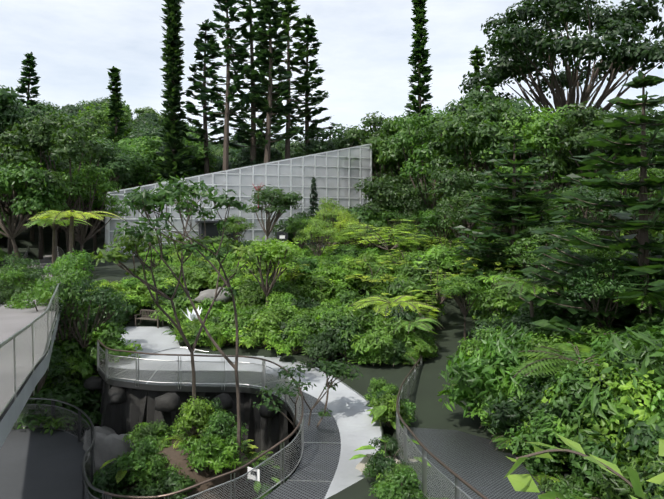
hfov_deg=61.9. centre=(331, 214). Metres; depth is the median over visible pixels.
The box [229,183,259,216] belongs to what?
broad tree
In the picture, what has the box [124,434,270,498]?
island soil
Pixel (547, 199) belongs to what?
tree
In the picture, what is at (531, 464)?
shrub
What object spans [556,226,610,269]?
shrub
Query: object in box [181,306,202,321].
bird sculpture
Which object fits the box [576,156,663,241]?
tree
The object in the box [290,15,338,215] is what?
sparse cook pine
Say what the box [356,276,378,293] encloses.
shrub
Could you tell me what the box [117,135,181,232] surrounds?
broad tree
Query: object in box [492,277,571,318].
tree fern
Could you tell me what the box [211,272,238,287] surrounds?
shrub
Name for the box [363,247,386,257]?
shrub
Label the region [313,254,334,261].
shrub
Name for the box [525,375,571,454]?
shrub
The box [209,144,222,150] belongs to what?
broad tree
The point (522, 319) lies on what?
shrub
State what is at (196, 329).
shrub
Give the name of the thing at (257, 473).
rail sign
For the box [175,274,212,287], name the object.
shrub
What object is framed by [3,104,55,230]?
broad tree
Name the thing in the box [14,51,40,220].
sparse cook pine
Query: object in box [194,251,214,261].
shrub
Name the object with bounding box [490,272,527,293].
shrub
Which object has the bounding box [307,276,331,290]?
shrub
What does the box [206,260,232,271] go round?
shrub
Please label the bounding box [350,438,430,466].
leaf
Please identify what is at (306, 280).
shrub
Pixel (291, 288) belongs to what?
shrub
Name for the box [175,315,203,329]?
shrub
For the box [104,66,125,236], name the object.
conifer tree
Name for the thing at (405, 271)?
shrub
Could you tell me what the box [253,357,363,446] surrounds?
island tree
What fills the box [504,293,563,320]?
shrub
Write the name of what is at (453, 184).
broad tree
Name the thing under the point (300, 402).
loop railing
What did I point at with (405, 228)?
tree
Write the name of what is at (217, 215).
shrub
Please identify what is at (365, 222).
shrub
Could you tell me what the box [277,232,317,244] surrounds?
totem sign
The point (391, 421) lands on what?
leaf
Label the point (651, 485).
shrub
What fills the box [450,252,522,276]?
feather tree
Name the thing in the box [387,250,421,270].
shrub
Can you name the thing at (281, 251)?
tree
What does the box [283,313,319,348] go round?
shrub
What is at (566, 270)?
tree
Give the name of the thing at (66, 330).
shrub
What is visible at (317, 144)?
broad tree
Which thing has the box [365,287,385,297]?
shrub
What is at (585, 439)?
shrub
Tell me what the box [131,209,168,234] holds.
shrub
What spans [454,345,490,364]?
shrub
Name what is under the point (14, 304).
tree
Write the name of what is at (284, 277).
shrub
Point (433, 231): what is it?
shrub
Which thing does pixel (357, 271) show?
shrub
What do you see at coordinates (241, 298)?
shrub
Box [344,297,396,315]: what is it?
shrub
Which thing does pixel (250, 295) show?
shrub
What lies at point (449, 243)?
feather tree
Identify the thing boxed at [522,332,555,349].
shrub
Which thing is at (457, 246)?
shrub
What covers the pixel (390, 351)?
shrub
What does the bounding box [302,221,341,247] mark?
feather tree
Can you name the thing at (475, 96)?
broad tree
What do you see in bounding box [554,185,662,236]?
tree
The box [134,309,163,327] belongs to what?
bench
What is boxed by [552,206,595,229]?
tree
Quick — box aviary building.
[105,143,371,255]
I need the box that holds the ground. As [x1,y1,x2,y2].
[0,187,603,498]
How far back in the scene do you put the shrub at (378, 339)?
23.38 m
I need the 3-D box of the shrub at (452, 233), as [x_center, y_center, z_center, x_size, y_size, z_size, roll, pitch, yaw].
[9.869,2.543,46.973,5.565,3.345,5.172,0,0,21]
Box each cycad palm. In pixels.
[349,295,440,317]
[382,316,444,333]
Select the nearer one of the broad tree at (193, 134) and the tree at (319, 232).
the tree at (319, 232)
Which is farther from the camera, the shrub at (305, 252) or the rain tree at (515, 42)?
the rain tree at (515, 42)
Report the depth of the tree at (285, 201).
45.20 m
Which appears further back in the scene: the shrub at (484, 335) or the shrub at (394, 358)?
the shrub at (394, 358)
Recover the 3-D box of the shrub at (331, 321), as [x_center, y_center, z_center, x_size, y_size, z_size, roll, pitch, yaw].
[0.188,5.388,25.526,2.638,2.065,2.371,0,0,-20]
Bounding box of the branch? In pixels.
[503,434,663,498]
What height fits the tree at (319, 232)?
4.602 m
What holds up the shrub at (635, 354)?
on the ground
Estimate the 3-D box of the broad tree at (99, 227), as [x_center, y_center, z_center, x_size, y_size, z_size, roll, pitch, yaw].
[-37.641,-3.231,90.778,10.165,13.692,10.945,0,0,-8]
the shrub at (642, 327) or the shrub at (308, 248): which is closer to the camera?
the shrub at (642, 327)
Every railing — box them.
[0,246,64,428]
[12,398,106,498]
[97,339,303,498]
[396,341,487,498]
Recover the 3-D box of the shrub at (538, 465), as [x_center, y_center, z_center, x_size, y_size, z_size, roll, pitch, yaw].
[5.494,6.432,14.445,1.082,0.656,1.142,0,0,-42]
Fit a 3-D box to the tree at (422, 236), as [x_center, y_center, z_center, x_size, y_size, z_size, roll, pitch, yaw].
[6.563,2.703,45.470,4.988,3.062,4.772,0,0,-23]
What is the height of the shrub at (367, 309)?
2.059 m
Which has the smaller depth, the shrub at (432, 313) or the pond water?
the pond water
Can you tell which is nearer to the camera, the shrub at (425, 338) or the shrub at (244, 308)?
the shrub at (425, 338)
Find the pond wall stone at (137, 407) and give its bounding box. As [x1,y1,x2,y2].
[96,380,289,477]
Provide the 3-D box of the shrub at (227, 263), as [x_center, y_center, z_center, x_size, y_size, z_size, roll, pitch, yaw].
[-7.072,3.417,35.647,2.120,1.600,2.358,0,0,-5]
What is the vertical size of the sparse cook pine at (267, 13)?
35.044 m
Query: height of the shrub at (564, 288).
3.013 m
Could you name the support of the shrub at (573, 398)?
on the ground
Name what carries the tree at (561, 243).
on the ground
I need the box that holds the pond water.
[82,435,300,490]
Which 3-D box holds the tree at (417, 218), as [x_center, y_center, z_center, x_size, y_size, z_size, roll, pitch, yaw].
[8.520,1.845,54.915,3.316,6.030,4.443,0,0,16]
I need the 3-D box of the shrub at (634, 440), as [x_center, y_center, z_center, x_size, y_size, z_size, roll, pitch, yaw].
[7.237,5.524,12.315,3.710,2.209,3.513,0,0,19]
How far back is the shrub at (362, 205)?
70.51 m
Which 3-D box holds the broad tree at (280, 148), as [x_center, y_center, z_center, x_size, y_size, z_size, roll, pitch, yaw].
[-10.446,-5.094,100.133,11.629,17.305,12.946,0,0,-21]
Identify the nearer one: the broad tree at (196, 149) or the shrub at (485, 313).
the shrub at (485, 313)
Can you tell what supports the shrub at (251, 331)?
on the ground
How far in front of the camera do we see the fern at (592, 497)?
12.12 m
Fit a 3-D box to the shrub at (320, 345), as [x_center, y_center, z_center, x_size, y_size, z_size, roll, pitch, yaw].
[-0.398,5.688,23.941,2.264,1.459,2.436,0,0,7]
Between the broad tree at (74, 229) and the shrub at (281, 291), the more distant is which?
the broad tree at (74, 229)
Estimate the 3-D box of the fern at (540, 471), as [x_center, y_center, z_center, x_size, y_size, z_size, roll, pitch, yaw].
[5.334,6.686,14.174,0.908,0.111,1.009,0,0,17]
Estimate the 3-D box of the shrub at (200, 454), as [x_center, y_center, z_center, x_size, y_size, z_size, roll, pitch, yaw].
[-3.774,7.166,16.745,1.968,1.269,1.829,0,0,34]
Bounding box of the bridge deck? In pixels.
[0,255,63,448]
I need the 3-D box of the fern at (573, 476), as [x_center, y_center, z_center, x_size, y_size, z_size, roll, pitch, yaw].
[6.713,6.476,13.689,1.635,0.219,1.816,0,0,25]
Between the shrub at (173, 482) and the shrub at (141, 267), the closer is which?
the shrub at (173, 482)
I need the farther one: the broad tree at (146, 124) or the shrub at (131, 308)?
the broad tree at (146, 124)
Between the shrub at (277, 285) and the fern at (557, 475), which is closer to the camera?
the fern at (557, 475)
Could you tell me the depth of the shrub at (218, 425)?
17.52 m
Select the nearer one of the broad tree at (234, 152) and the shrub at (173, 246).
the shrub at (173, 246)
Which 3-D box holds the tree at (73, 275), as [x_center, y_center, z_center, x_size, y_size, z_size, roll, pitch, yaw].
[-11.922,4.937,24.542,3.080,6.242,4.127,0,0,-10]
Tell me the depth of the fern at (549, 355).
16.99 m
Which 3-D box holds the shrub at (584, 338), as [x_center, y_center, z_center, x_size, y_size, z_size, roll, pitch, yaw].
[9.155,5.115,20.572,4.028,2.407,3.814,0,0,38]
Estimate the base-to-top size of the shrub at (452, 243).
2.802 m
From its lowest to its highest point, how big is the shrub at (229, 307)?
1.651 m
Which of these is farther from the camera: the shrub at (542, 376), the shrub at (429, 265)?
the shrub at (429, 265)
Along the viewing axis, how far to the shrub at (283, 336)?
25.76 m
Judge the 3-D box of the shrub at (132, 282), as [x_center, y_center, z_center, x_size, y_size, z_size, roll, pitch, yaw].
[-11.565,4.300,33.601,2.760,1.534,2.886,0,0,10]
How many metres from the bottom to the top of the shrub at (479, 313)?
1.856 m
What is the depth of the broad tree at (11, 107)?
48.41 m
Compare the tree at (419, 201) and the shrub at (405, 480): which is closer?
the shrub at (405, 480)
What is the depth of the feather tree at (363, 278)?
33.14 m
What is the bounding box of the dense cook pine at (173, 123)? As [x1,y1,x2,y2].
[146,0,197,239]
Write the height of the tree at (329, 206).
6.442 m
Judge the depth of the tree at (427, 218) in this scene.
41.29 m
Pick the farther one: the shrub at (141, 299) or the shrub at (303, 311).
the shrub at (141, 299)
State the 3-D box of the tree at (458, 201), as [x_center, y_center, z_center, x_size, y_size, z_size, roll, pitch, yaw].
[10.216,1.434,39.883,6.515,6.627,4.863,0,0,40]
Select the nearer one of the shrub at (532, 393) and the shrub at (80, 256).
the shrub at (532, 393)
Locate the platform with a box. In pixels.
[0,429,89,498]
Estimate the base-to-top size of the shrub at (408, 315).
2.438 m
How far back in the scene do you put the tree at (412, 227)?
48.31 m
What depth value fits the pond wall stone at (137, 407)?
20.95 m
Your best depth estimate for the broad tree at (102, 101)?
170.19 m
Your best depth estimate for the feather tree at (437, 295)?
29.53 m
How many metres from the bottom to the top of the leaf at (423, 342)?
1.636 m
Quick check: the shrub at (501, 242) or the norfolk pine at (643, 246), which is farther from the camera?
the shrub at (501, 242)
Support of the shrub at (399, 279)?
on the ground
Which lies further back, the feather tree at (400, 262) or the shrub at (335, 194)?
the shrub at (335, 194)
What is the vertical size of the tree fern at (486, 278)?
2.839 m
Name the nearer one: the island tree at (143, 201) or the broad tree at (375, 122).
the island tree at (143, 201)
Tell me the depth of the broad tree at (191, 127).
211.69 m
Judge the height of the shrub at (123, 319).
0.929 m
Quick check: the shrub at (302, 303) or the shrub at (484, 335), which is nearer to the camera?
the shrub at (484, 335)
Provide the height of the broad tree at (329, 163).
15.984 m
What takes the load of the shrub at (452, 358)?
on the ground
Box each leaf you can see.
[100,458,138,483]
[241,439,257,451]
[247,462,282,492]
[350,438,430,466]
[360,328,436,352]
[367,405,409,427]
[369,406,395,429]
[372,464,414,491]
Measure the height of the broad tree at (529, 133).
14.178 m
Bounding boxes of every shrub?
[0,210,8,237]
[0,248,6,258]
[14,379,101,434]
[20,377,83,416]
[32,335,98,392]
[45,361,95,390]
[51,318,142,376]
[52,322,78,338]
[58,304,94,339]
[76,339,126,368]
[80,313,120,332]
[85,290,128,318]
[85,460,124,497]
[86,281,122,294]
[88,291,137,315]
[88,465,139,498]
[93,279,106,287]
[100,281,135,298]
[111,435,166,483]
[113,483,159,498]
[115,215,154,234]
[115,313,128,325]
[118,275,154,293]
[119,289,150,306]
[122,422,179,451]
[124,282,160,301]
[126,304,146,318]
[128,419,173,447]
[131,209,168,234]
[131,294,152,307]
[132,469,199,498]
[136,272,161,287]
[137,265,149,270]
[137,452,182,486]
[139,264,172,281]
[141,244,169,257]
[144,273,183,293]
[149,293,202,323]
[151,213,201,239]
[152,249,176,262]
[156,275,197,293]
[157,252,183,266]
[158,286,196,309]
[159,272,186,286]
[163,264,208,289]
[165,301,209,316]
[166,241,188,250]
[169,259,197,265]
[169,289,199,297]
[171,408,201,432]
[172,253,198,262]
[172,396,224,437]
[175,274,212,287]
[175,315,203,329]
[175,318,208,340]
[175,321,209,345]
[176,311,186,322]
[176,434,243,474]
[179,323,210,345]
[183,203,223,236]
[188,396,223,431]
[191,263,218,281]
[192,260,215,276]
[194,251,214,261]
[196,200,238,217]
[199,297,232,316]
[199,319,240,345]
[200,409,248,443]
[201,269,221,288]
[201,432,236,459]
[202,310,233,342]
[203,302,240,318]
[204,242,227,250]
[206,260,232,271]
[207,270,248,291]
[209,256,236,271]
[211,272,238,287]
[213,312,264,346]
[218,309,250,342]
[224,252,236,261]
[225,306,261,336]
[230,279,279,306]
[231,282,277,309]
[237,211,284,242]
[237,304,266,311]
[238,241,257,246]
[238,311,283,348]
[239,330,265,346]
[240,270,278,282]
[240,308,279,341]
[241,262,272,278]
[241,310,287,344]
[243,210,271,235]
[248,256,283,275]
[251,280,288,300]
[253,302,298,335]
[254,261,287,280]
[257,483,272,498]
[259,288,293,307]
[262,291,290,309]
[265,323,313,355]
[268,320,309,345]
[269,211,337,244]
[276,271,295,282]
[280,292,298,311]
[281,279,308,300]
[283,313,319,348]
[286,256,319,280]
[290,248,315,257]
[291,296,334,311]
[292,243,321,255]
[292,270,336,297]
[292,283,335,302]
[296,307,315,318]
[298,304,337,317]
[300,281,348,303]
[301,328,347,360]
[307,309,344,337]
[308,245,334,255]
[309,309,344,351]
[312,261,353,284]
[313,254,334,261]
[313,265,355,287]
[317,188,361,211]
[320,204,380,235]
[321,259,349,276]
[321,297,340,308]
[323,315,364,360]
[324,252,352,262]
[326,244,360,258]
[331,295,354,306]
[333,299,365,315]
[334,244,364,254]
[335,287,368,304]
[337,258,374,272]
[338,294,390,313]
[338,309,410,352]
[339,218,371,245]
[340,251,385,272]
[341,207,390,229]
[341,331,369,360]
[342,268,374,287]
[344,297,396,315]
[347,201,394,217]
[349,278,363,289]
[350,316,415,358]
[356,220,401,249]
[356,261,400,278]
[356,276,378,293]
[358,348,381,362]
[359,273,446,315]
[360,304,384,315]
[362,450,412,485]
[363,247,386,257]
[364,335,405,364]
[364,377,396,401]
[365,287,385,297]
[366,389,395,406]
[368,272,413,291]
[368,392,412,427]
[368,465,428,498]
[369,434,403,456]
[370,383,400,394]
[375,272,398,293]
[375,463,416,494]
[377,251,394,255]
[378,352,402,364]
[378,398,417,427]
[379,411,402,422]
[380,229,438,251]
[381,221,403,231]
[381,342,406,359]
[382,303,435,342]
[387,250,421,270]
[388,339,408,359]
[393,263,435,283]
[400,346,414,360]
[400,490,421,498]
[401,253,436,273]
[403,301,442,326]
[403,336,431,359]
[404,347,418,359]
[409,244,462,279]
[409,252,467,286]
[414,325,434,344]
[415,334,435,355]
[415,342,437,357]
[416,345,438,358]
[419,242,432,252]
[420,227,445,239]
[428,229,475,241]
[429,213,481,232]
[429,235,485,256]
[437,322,582,417]
[446,346,506,375]
[447,243,468,261]
[453,244,519,280]
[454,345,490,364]
[457,326,507,355]
[462,267,536,305]
[465,284,499,318]
[466,274,524,321]
[466,372,527,426]
[468,305,519,321]
[468,310,555,340]
[470,228,501,243]
[470,236,503,244]
[476,307,490,320]
[478,267,533,294]
[480,369,551,436]
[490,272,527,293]
[493,238,509,255]
[501,398,615,464]
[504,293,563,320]
[505,333,566,369]
[505,345,558,373]
[507,313,564,336]
[513,263,551,276]
[517,288,641,334]
[518,451,562,470]
[519,365,559,413]
[521,374,582,419]
[521,414,582,464]
[521,450,562,474]
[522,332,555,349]
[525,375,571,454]
[526,322,609,358]
[526,328,560,341]
[530,354,630,464]
[536,272,607,316]
[536,475,596,495]
[538,478,599,498]
[541,355,663,460]
[550,369,659,457]
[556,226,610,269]
[558,319,663,377]
[559,485,590,498]
[567,414,663,498]
[574,330,663,453]
[590,436,663,498]
[599,253,653,278]
[607,398,663,461]
[614,233,663,280]
[616,369,663,433]
[619,450,663,498]
[620,218,663,260]
[630,309,663,335]
[644,327,663,356]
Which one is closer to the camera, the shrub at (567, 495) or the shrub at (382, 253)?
the shrub at (567, 495)
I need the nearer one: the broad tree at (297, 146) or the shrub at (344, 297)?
the shrub at (344, 297)
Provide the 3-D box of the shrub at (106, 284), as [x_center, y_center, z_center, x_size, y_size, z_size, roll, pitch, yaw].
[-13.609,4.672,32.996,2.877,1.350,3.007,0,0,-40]
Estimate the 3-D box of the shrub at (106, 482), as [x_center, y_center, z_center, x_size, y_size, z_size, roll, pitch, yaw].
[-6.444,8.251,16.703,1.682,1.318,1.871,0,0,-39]
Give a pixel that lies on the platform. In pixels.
(36, 464)
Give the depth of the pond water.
20.05 m
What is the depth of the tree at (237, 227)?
45.91 m
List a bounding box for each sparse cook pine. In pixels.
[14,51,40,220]
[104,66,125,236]
[182,19,232,205]
[183,0,264,217]
[208,0,292,216]
[240,0,303,206]
[250,0,323,217]
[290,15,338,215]
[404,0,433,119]
[464,45,495,104]
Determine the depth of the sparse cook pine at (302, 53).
78.19 m
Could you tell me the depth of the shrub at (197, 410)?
18.23 m
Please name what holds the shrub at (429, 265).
on the ground
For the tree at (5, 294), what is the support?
on the ground
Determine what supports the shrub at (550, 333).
on the ground
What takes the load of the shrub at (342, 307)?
on the ground
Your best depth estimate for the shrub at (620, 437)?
13.09 m
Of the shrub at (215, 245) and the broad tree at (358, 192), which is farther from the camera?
the broad tree at (358, 192)
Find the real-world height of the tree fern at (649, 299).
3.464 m
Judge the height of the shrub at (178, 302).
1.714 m
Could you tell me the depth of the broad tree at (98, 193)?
61.36 m
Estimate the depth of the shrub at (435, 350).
23.94 m
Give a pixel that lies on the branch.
(523, 482)
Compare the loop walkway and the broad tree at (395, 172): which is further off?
the broad tree at (395, 172)
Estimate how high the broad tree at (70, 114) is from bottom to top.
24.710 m
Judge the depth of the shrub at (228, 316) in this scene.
26.64 m
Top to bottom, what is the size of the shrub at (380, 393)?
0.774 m
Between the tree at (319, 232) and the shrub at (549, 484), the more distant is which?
the tree at (319, 232)
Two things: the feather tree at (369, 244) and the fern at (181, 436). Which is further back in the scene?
the feather tree at (369, 244)
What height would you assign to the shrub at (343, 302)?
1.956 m
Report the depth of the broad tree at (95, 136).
78.73 m
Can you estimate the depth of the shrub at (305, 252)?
42.56 m
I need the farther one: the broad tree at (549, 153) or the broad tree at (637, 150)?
the broad tree at (549, 153)
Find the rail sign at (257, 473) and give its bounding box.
[248,467,259,481]
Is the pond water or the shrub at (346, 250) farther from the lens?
the shrub at (346, 250)
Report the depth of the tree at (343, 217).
46.51 m
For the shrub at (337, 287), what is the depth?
32.51 m
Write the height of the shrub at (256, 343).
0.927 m
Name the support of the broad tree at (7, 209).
on the ground
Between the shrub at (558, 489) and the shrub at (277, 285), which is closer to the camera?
the shrub at (558, 489)
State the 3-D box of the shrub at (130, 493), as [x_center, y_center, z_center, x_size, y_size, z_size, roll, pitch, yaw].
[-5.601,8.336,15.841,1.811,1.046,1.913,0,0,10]
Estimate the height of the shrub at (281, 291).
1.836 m
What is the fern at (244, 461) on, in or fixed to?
on the island soil
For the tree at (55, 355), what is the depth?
21.93 m
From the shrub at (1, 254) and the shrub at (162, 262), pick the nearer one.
the shrub at (162, 262)
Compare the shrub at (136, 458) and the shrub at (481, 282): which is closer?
the shrub at (136, 458)
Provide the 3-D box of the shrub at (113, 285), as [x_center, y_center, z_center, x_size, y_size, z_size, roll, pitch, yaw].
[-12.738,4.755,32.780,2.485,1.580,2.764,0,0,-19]
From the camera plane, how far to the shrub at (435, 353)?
24.21 m
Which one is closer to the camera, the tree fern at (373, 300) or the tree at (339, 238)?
the tree fern at (373, 300)
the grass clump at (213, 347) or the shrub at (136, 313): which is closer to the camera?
the grass clump at (213, 347)
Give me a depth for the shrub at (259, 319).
26.03 m
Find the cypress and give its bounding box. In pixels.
[305,177,321,250]
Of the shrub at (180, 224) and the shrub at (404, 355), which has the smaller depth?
the shrub at (404, 355)
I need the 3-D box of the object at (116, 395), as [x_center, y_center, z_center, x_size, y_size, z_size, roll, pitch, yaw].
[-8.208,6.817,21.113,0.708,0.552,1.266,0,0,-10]
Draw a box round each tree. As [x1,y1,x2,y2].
[0,85,60,203]
[0,110,109,260]
[0,119,53,253]
[0,157,70,258]
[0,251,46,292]
[0,263,43,298]
[0,277,28,304]
[1,269,46,290]
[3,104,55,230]
[4,286,58,309]
[11,175,116,253]
[16,146,97,258]
[16,191,71,247]
[16,257,96,345]
[20,161,130,268]
[30,211,34,241]
[30,331,63,413]
[31,277,53,295]
[38,100,59,111]
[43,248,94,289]
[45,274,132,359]
[49,109,78,225]
[54,99,138,228]
[57,125,127,237]
[57,139,138,251]
[58,99,99,112]
[58,103,102,227]
[65,199,96,256]
[74,137,156,208]
[89,226,265,428]
[91,97,132,121]
[98,188,126,234]
[112,173,249,490]
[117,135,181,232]
[121,112,135,126]
[123,118,158,186]
[128,126,162,199]
[133,106,163,125]
[133,112,158,121]
[134,117,163,129]
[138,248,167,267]
[147,136,219,182]
[168,189,208,244]
[184,123,195,129]
[184,128,208,145]
[187,150,246,203]
[192,155,246,203]
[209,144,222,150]
[211,130,257,197]
[212,147,246,197]
[215,157,301,213]
[218,214,256,249]
[219,145,288,209]
[221,137,276,209]
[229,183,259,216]
[230,236,302,305]
[243,172,304,190]
[246,184,303,244]
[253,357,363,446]
[256,141,304,187]
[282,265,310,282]
[283,135,327,212]
[284,151,328,210]
[284,217,315,245]
[294,215,338,257]
[295,228,310,248]
[300,138,379,196]
[301,123,381,210]
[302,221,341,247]
[303,197,358,242]
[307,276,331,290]
[324,235,368,248]
[329,228,359,246]
[330,152,381,200]
[332,210,366,244]
[335,111,390,209]
[335,220,366,244]
[335,222,390,247]
[342,217,435,254]
[345,171,393,203]
[345,259,398,294]
[353,172,423,223]
[369,114,469,209]
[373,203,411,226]
[374,149,479,206]
[378,249,411,265]
[381,134,440,196]
[381,225,436,251]
[388,106,475,227]
[392,222,417,237]
[393,223,419,235]
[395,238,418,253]
[397,181,437,231]
[400,296,438,318]
[401,204,432,230]
[408,266,466,329]
[412,85,509,174]
[418,208,468,243]
[422,97,547,228]
[425,164,520,236]
[425,237,468,251]
[428,189,510,249]
[436,272,487,340]
[437,97,574,230]
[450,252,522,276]
[456,218,477,229]
[458,0,663,210]
[466,186,530,232]
[469,104,590,200]
[479,194,561,241]
[484,166,554,193]
[487,189,547,256]
[493,190,566,227]
[502,230,579,287]
[511,222,584,269]
[522,257,601,312]
[528,101,647,230]
[528,135,591,202]
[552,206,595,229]
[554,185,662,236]
[558,228,633,277]
[560,255,654,328]
[562,125,663,241]
[571,106,663,216]
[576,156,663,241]
[580,197,649,240]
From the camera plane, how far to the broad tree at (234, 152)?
100.30 m
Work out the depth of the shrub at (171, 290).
32.22 m
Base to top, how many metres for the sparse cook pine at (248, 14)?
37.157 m
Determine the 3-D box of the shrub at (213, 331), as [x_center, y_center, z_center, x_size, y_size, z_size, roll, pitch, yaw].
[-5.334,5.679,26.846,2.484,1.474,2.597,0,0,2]
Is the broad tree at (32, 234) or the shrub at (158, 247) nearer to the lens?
the shrub at (158, 247)
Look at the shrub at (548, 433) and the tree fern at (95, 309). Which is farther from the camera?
the tree fern at (95, 309)
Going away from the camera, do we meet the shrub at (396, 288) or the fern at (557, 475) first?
the fern at (557, 475)
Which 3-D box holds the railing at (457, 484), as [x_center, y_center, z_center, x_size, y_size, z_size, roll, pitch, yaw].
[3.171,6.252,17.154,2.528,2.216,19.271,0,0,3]
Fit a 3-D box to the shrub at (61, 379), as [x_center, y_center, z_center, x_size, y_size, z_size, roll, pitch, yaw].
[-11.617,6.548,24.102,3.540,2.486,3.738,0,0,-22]
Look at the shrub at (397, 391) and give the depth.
20.07 m
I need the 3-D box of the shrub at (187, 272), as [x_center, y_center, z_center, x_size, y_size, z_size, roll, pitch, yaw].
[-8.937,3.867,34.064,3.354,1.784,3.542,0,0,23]
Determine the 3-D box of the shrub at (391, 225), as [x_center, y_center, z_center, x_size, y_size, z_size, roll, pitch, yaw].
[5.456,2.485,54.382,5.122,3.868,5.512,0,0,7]
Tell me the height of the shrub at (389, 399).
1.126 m
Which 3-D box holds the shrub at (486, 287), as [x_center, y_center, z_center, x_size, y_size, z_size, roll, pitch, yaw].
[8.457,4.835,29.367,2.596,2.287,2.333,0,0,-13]
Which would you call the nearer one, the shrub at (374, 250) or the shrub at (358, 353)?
the shrub at (358, 353)
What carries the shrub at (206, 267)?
on the ground
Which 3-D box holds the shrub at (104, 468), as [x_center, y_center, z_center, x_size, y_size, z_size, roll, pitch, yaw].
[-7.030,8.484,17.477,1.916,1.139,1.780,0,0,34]
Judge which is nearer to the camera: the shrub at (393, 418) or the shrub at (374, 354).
the shrub at (393, 418)
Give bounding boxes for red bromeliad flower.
[252,183,263,207]
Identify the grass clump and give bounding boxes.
[204,332,225,346]
[207,333,228,350]
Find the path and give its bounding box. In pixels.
[397,427,545,498]
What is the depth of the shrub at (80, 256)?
28.37 m
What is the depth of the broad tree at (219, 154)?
102.57 m
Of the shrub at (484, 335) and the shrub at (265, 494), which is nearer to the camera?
the shrub at (265, 494)
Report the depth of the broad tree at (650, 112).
50.53 m
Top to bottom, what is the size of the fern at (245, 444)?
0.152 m
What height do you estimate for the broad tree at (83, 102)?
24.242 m
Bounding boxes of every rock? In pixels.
[82,426,114,440]
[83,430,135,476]
[194,286,231,304]
[355,454,417,474]
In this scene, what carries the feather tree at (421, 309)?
on the ground
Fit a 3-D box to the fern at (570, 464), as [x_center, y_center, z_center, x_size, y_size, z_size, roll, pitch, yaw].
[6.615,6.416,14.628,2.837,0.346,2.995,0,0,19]
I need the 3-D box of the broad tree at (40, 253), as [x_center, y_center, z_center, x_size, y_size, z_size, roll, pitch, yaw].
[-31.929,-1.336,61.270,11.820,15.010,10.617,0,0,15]
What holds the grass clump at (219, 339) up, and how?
on the ground
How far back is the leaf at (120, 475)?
16.53 m
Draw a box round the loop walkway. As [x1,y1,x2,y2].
[98,327,382,498]
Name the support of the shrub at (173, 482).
on the island soil
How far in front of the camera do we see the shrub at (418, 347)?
23.63 m
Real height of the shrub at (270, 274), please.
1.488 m
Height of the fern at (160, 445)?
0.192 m
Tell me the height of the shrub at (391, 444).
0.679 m
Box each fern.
[21,218,91,276]
[28,210,126,258]
[90,305,126,320]
[133,438,172,451]
[162,433,200,448]
[223,455,250,469]
[241,440,253,450]
[243,449,273,467]
[347,358,371,364]
[379,356,432,366]
[398,360,424,364]
[474,275,503,288]
[484,342,624,379]
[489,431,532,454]
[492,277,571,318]
[496,432,528,451]
[525,467,554,479]
[526,465,570,479]
[528,451,589,480]
[533,472,559,485]
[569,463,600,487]
[587,494,623,498]
[603,291,663,317]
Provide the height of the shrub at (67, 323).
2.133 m
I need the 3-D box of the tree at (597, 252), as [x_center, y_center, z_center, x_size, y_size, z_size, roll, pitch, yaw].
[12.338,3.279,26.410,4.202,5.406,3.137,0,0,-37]
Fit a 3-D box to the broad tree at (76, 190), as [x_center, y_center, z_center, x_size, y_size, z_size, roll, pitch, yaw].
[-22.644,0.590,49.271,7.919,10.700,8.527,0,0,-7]
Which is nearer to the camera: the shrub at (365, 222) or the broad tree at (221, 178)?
the shrub at (365, 222)
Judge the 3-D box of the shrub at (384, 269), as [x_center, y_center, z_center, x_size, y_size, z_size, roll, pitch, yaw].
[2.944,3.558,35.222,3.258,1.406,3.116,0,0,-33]
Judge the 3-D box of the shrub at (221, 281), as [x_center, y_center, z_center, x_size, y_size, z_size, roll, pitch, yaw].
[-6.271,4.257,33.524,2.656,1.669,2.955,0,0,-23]
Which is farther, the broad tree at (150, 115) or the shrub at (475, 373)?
the broad tree at (150, 115)
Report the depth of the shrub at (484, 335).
21.19 m
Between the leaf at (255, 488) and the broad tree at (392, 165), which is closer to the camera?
the leaf at (255, 488)
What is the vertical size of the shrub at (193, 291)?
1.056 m
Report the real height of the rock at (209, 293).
0.902 m
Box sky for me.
[0,0,663,142]
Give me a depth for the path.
14.62 m
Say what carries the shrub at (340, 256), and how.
on the ground
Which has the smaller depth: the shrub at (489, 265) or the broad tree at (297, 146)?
the shrub at (489, 265)
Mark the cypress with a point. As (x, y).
(314, 195)
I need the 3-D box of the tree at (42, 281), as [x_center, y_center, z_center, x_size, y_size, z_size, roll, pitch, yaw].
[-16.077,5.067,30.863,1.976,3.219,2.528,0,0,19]
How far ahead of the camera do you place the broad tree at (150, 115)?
198.90 m
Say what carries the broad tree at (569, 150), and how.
on the ground
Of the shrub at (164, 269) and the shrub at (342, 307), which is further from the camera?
the shrub at (164, 269)
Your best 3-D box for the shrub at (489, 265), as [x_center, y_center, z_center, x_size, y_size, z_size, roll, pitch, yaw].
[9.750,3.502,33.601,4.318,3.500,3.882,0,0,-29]
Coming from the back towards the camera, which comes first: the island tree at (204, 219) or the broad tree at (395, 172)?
the broad tree at (395, 172)
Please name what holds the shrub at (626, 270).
on the ground
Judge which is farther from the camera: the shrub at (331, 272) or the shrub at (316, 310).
the shrub at (331, 272)
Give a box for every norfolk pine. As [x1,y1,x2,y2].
[436,132,588,286]
[510,70,663,338]

